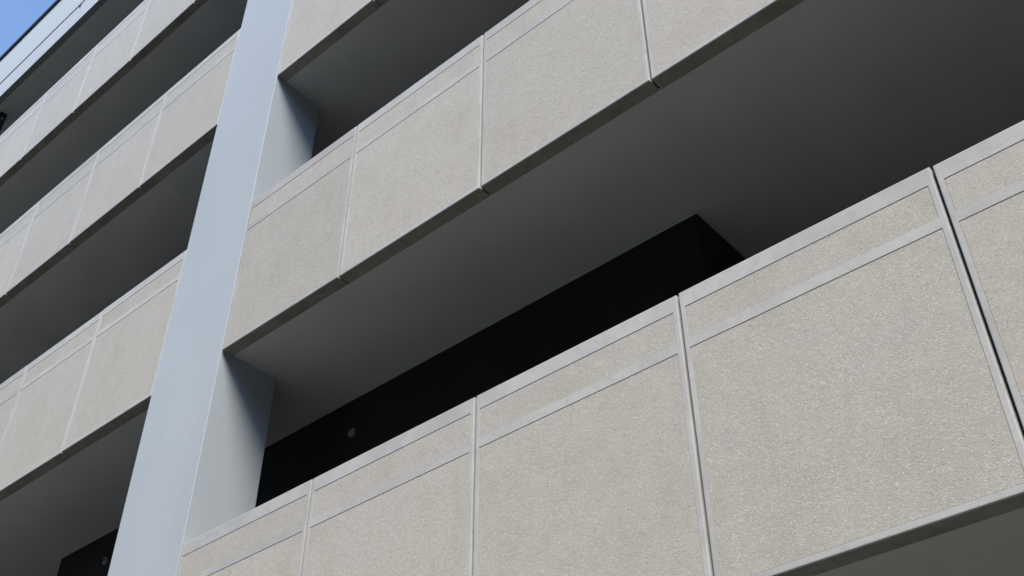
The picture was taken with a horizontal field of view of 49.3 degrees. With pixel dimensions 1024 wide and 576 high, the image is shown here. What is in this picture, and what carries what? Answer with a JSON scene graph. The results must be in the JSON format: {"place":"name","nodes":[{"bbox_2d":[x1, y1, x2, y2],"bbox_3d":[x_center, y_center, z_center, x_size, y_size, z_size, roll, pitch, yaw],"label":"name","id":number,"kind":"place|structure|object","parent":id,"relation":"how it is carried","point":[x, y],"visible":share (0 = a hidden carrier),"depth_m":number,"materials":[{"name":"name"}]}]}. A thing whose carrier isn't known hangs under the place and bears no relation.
{"place":"outdoors","nodes":[
{"label":"outdoors","id":0,"kind":"place"},
{"bbox_2d":[0,0,55,55],"label":"sky","id":1,"kind":"structure","parent":0,"point":[16,16],"materials":[{"name":"blue"}]},
{"bbox_2d":[815,507,1023,575],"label":"floor slab","id":2,"kind":"structure","parent":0,"point":[993,546],"depth_m":4.15,"materials":[{"name":"grey paint"}]},
{"bbox_2d":[57,211,745,575],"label":"wall","id":3,"kind":"structure","parent":2,"relation":"on","point":[669,261],"depth_m":7.93,"materials":[{"name":"black paint"}]},
{"bbox_2d":[102,557,108,564],"bbox_3d":[-3.772,2.526,10.340,0.074,0.074,0.026,-29,-48,30],"label":"wall vent","id":4,"kind":"object","parent":3,"relation":"attached to","point":[105,561],"depth_m":10.33,"materials":[{"name":"grey plastic"}]},
{"bbox_2d":[348,428,355,437],"bbox_3d":[-1.244,1.118,8.634,0.074,0.074,0.026,-29,-48,30],"label":"wall vent","id":5,"kind":"object","parent":3,"relation":"attached to","point":[351,432],"depth_m":8.62,"materials":[{"name":"grey plastic"}]},
{"bbox_2d":[177,120,1023,575],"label":"parapet","id":6,"kind":"structure","parent":2,"relation":"on","point":[839,390],"depth_m":4.74,"materials":[{"name":"concrete"}]},
{"label":"ground","id":7,"kind":"structure","parent":0,"visible":0},
{"bbox_2d":[108,0,318,575],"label":"pillar","id":8,"kind":"structure","parent":7,"relation":"on","point":[196,473],"depth_m":8.59,"materials":[{"name":"blue paint"}]},
{"bbox_2d":[0,0,247,233],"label":"floor slab","id":9,"kind":"structure","parent":8,"relation":"attached to","point":[194,40],"depth_m":14.68,"materials":[{"name":"grey paint"}]},
{"bbox_2d":[0,112,6,130],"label":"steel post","id":10,"kind":"object","parent":9,"relation":"on","point":[3,116],"visible":1,"depth_m":18.71,"materials":[{"name":"black metal"}]},
{"bbox_2d":[0,0,207,186],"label":"parapet","id":11,"kind":"structure","parent":9,"relation":"attached to","point":[133,39],"depth_m":15.04,"materials":[{"name":"concrete"}]},
{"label":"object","id":12,"kind":"object","parent":9,"relation":"on","visible":0},
{"bbox_2d":[0,0,143,135],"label":"roof slab","id":13,"kind":"structure","parent":12,"relation":"on","point":[103,21],"depth_m":17.89,"materials":[{"name":"grey paint"}]},
{"bbox_2d":[0,0,107,103],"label":"roof fascia","id":14,"kind":"structure","parent":13,"relation":"attached to","point":[43,37],"depth_m":18.38,"materials":[{"name":"paint"}]},
{"bbox_2d":[0,0,529,383],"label":"floor slab","id":15,"kind":"structure","parent":8,"relation":"attached to","point":[378,59],"depth_m":11.37,"materials":[{"name":"grey paint"}]},
{"bbox_2d":[0,29,240,307],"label":"parapet","id":16,"kind":"structure","parent":15,"relation":"on","point":[168,132],"depth_m":12.17,"materials":[{"name":"concrete"}]},
{"bbox_2d":[277,0,388,81],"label":"parapet","id":17,"kind":"structure","parent":15,"relation":"attached to","point":[316,28],"depth_m":10.24,"materials":[{"name":"concrete"}]},
{"bbox_2d":[0,0,1023,575],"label":"floor slab","id":18,"kind":"structure","parent":8,"relation":"attached to","point":[802,116],"depth_m":7.03,"materials":[{"name":"grey paint"}]},
{"bbox_2d":[0,250,186,500],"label":"parapet","id":19,"kind":"structure","parent":18,"relation":"attached to","point":[87,384],"depth_m":9.84,"materials":[{"name":"concrete"}]},
{"bbox_2d":[222,0,804,355],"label":"parapet","id":20,"kind":"structure","parent":18,"relation":"attached to","point":[527,87],"depth_m":7.52,"materials":[{"name":"concrete"}]}
]}

